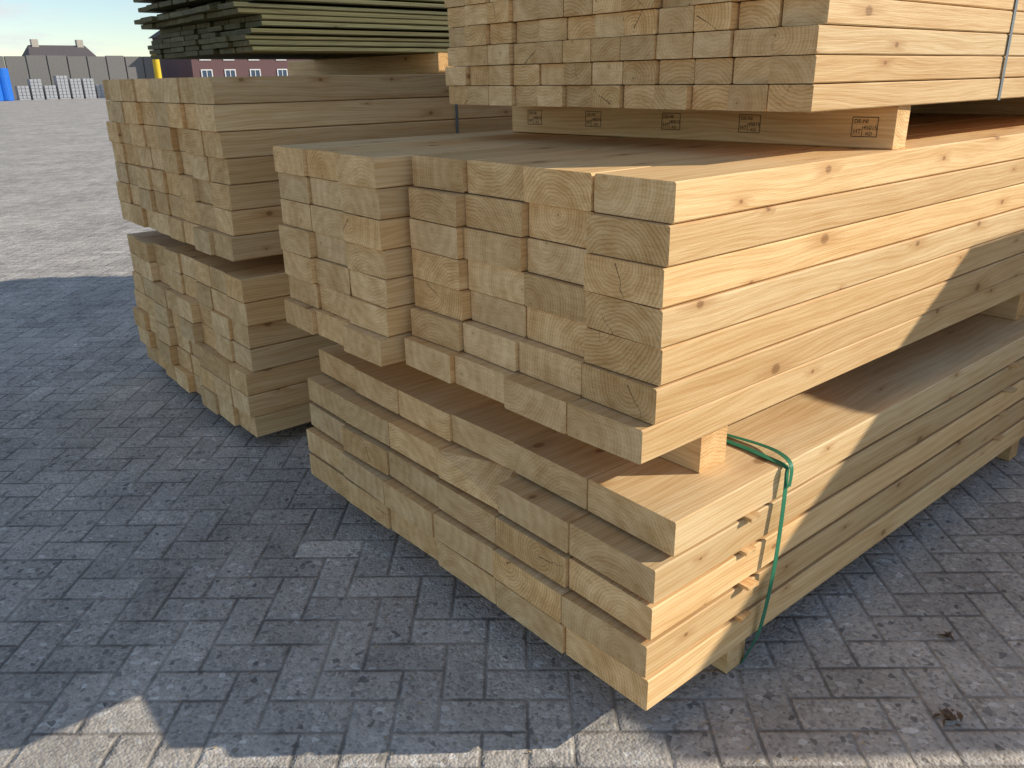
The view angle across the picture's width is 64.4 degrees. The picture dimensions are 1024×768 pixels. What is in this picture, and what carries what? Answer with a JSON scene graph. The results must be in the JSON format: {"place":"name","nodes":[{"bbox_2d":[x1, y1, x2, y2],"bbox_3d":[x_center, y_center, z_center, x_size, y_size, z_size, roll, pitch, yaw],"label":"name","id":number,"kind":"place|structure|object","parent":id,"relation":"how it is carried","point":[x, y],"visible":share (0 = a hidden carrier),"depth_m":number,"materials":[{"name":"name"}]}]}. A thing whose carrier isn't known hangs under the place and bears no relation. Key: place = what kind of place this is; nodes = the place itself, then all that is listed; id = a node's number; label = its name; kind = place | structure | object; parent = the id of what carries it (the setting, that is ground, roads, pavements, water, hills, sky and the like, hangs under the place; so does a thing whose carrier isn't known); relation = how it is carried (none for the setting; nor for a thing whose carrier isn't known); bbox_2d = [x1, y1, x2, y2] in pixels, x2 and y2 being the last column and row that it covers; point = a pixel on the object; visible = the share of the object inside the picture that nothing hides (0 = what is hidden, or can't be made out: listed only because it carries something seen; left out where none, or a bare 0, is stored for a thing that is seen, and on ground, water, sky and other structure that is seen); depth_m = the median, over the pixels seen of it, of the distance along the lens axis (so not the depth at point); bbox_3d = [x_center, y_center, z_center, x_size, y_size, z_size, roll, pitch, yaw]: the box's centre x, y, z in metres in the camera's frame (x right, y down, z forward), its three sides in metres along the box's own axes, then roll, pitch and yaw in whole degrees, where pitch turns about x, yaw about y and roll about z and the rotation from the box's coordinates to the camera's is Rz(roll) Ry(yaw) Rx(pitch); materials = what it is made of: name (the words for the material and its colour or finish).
{"place":"outdoors","nodes":[
{"label":"outdoors","id":0,"kind":"place"},
{"bbox_2d":[0,0,161,66],"label":"sky","id":1,"kind":"structure","parent":0,"point":[105,27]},
{"bbox_2d":[0,55,162,99],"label":"concrete wall","id":2,"kind":"structure","parent":0,"point":[47,68],"depth_m":89.29,"materials":[{"name":"grey concrete"}]},
{"bbox_2d":[152,38,297,77],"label":"walls","id":3,"kind":"structure","parent":0,"point":[178,68],"depth_m":96.86,"materials":[{"name":"brown brick"}]},
{"bbox_2d":[149,30,159,37],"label":"roof","id":4,"kind":"structure","parent":3,"relation":"on","point":[155,34],"depth_m":98.94,"materials":[{"name":"tile"}]},
{"bbox_2d":[199,59,287,76],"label":"window frames","id":5,"kind":"structure","parent":3,"relation":"attached to","point":[235,69],"depth_m":96.32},
{"bbox_2d":[202,70,286,76],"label":"window glass","id":6,"kind":"object","parent":5,"relation":"in","point":[204,73],"visible":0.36,"depth_m":96.41,"materials":[{"name":"grey glass"}]},
{"bbox_2d":[0,98,1023,767],"bbox_3d":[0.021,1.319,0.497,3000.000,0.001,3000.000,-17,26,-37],"label":"ground","id":7,"kind":"structure","parent":0,"point":[100,410],"depth_m":2.28,"materials":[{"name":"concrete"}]},
{"bbox_2d":[0,85,3,100],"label":"blue tank","id":8,"kind":"object","parent":7,"relation":"on","point":[1,97],"visible":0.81,"depth_m":78.66,"materials":[{"name":"plastic"}]},
{"bbox_2d":[0,68,13,100],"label":"blue tank","id":9,"kind":"object","parent":7,"relation":"on","point":[6,88],"visible":0.88,"depth_m":79.38,"materials":[{"name":"plastic"}]},
{"bbox_2d":[22,39,95,74],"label":"farmhouse","id":10,"kind":"object","parent":7,"relation":"on","point":[34,47],"visible":0.12,"depth_m":122.19,"materials":[{"name":"tile"}]},
{"bbox_2d":[14,76,104,99],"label":"block pallets","id":11,"kind":"object","parent":7,"relation":"on","point":[76,88],"visible":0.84,"depth_m":84.60,"materials":[{"name":"grey concrete"}]},
{"bbox_2d":[152,59,161,77],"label":"yellow post","id":12,"kind":"object","parent":7,"relation":"on","point":[157,68],"visible":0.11,"depth_m":86.20,"materials":[{"name":"metal"}]},
{"bbox_2d":[8,442,919,767],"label":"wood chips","id":13,"kind":"object","parent":7,"relation":"on","point":[482,660],"visible":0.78,"depth_m":1.93,"materials":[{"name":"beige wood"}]},
{"bbox_2d":[711,639,744,673],"bbox_3d":[0.066,0.476,2.596,0.075,0.092,1.535,-17,26,-37],"label":"wooden bearer","id":14,"kind":"object","parent":7,"relation":"on","point":[729,660],"visible":0.19,"depth_m":2.05,"materials":[{"name":"brown wood"}]},
{"bbox_2d":[306,313,1023,710],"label":"timber pack","id":15,"kind":"object","parent":14,"relation":"on","point":[650,583],"visible":0.63,"depth_m":2.12,"materials":[{"name":"brown wood"}]},
{"bbox_2d":[659,426,727,472],"bbox_3d":[0.002,-0.048,2.400,0.098,0.121,1.440,-17,26,-37],"label":"wooden bearer","id":16,"kind":"object","parent":15,"relation":"on","point":[703,453],"visible":0.19,"depth_m":1.89,"materials":[{"name":"brown wood"}]},
{"bbox_2d":[273,113,1023,464],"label":"timber pack","id":17,"kind":"object","parent":16,"relation":"on","point":[635,299],"visible":0.94,"depth_m":1.95,"materials":[{"name":"brown wood"}]},
{"bbox_2d":[512,105,910,148],"bbox_3d":[0.498,-0.797,2.463,0.081,0.102,1.329,-20,28,-41],"label":"wooden bearer","id":18,"kind":"object","parent":17,"relation":"on","point":[881,128],"visible":1,"depth_m":2.30,"materials":[{"name":"brown wood"}]},
{"bbox_2d":[910,97,1023,114],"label":"wooden bearer","id":19,"kind":"object","parent":17,"relation":"on","point":[1010,106],"visible":0.18,"depth_m":3.54,"materials":[{"name":"brown wood"}]},
{"bbox_2d":[444,0,1023,111],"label":"timber pack","id":20,"kind":"object","parent":19,"relation":"on","point":[786,55],"visible":1,"depth_m":1.99,"materials":[{"name":"brown wood"}]},
{"bbox_2d":[978,293,1023,319],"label":"wooden bearer","id":21,"kind":"object","parent":15,"relation":"on","point":[1012,308],"visible":0.14,"depth_m":2.99,"materials":[{"name":"brown wood"}]},
{"bbox_2d":[936,631,954,640],"bbox_3d":[1.160,0.662,2.159,0.040,0.015,0.051,-17,26,-37],"label":"dry leaf debris","id":22,"kind":"object","parent":7,"relation":"on","point":[948,634],"visible":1,"depth_m":2.16,"materials":[{"name":"brown plant"}]},
{"bbox_2d":[932,708,962,725],"bbox_3d":[1.008,0.768,1.879,0.074,0.018,0.056,-17,26,-37],"label":"dry leaf debris","id":23,"kind":"object","parent":7,"relation":"on","point":[947,714],"visible":1,"depth_m":1.88,"materials":[{"name":"brown plant"}]},
{"bbox_2d":[996,439,1019,460],"bbox_3d":[1.436,0.045,3.680,0.075,0.092,1.535,-17,26,-37],"label":"wooden bearer","id":24,"kind":"object","parent":7,"relation":"on","point":[1008,453],"visible":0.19,"depth_m":3.13,"materials":[{"name":"brown wood"}]},
{"bbox_3d":[-1.133,-0.043,4.070,0.080,0.062,1.340,-17,26,-37],"label":"wooden bearer","id":25,"kind":"object","parent":7,"relation":"on","visible":0},
{"bbox_2d":[127,230,338,436],"bbox_3d":[0.361,-0.842,5.122,4.890,0.645,1.391,-17,26,-37],"label":"timber pack","id":26,"kind":"object","parent":25,"relation":"on","point":[224,338],"visible":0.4,"depth_m":3.36,"materials":[{"name":"brown wood"}]},
{"bbox_3d":[-1.068,-0.734,3.879,0.080,0.073,1.340,-17,26,-37],"label":"wooden bearer","id":27,"kind":"object","parent":26,"relation":"on","visible":0},
{"bbox_2d":[102,74,512,260],"bbox_3d":[0.360,-1.517,4.879,4.892,0.652,1.402,-17,26,-37],"label":"timber pack","id":28,"kind":"object","parent":27,"relation":"on","point":[194,163],"visible":0.36,"depth_m":3.16,"materials":[{"name":"brown wood"}]},
{"bbox_2d":[288,53,453,75],"bbox_3d":[-0.732,-1.539,3.948,0.080,0.083,1.400,-17,26,-37],"label":"wooden bearer","id":29,"kind":"object","parent":28,"relation":"on","point":[430,63],"visible":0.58,"depth_m":3.78,"materials":[{"name":"brown wood"}]},
{"bbox_3d":[0.874,-2.045,5.219,0.080,0.083,1.400,-17,26,-37],"label":"wooden bearer","id":30,"kind":"object","parent":28,"relation":"on","visible":0},
{"bbox_2d":[133,0,455,59],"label":"fence plank pack","id":31,"kind":"object","parent":30,"relation":"on","point":[267,29],"visible":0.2,"depth_m":3.20,"materials":[{"name":"wood"}]}
]}

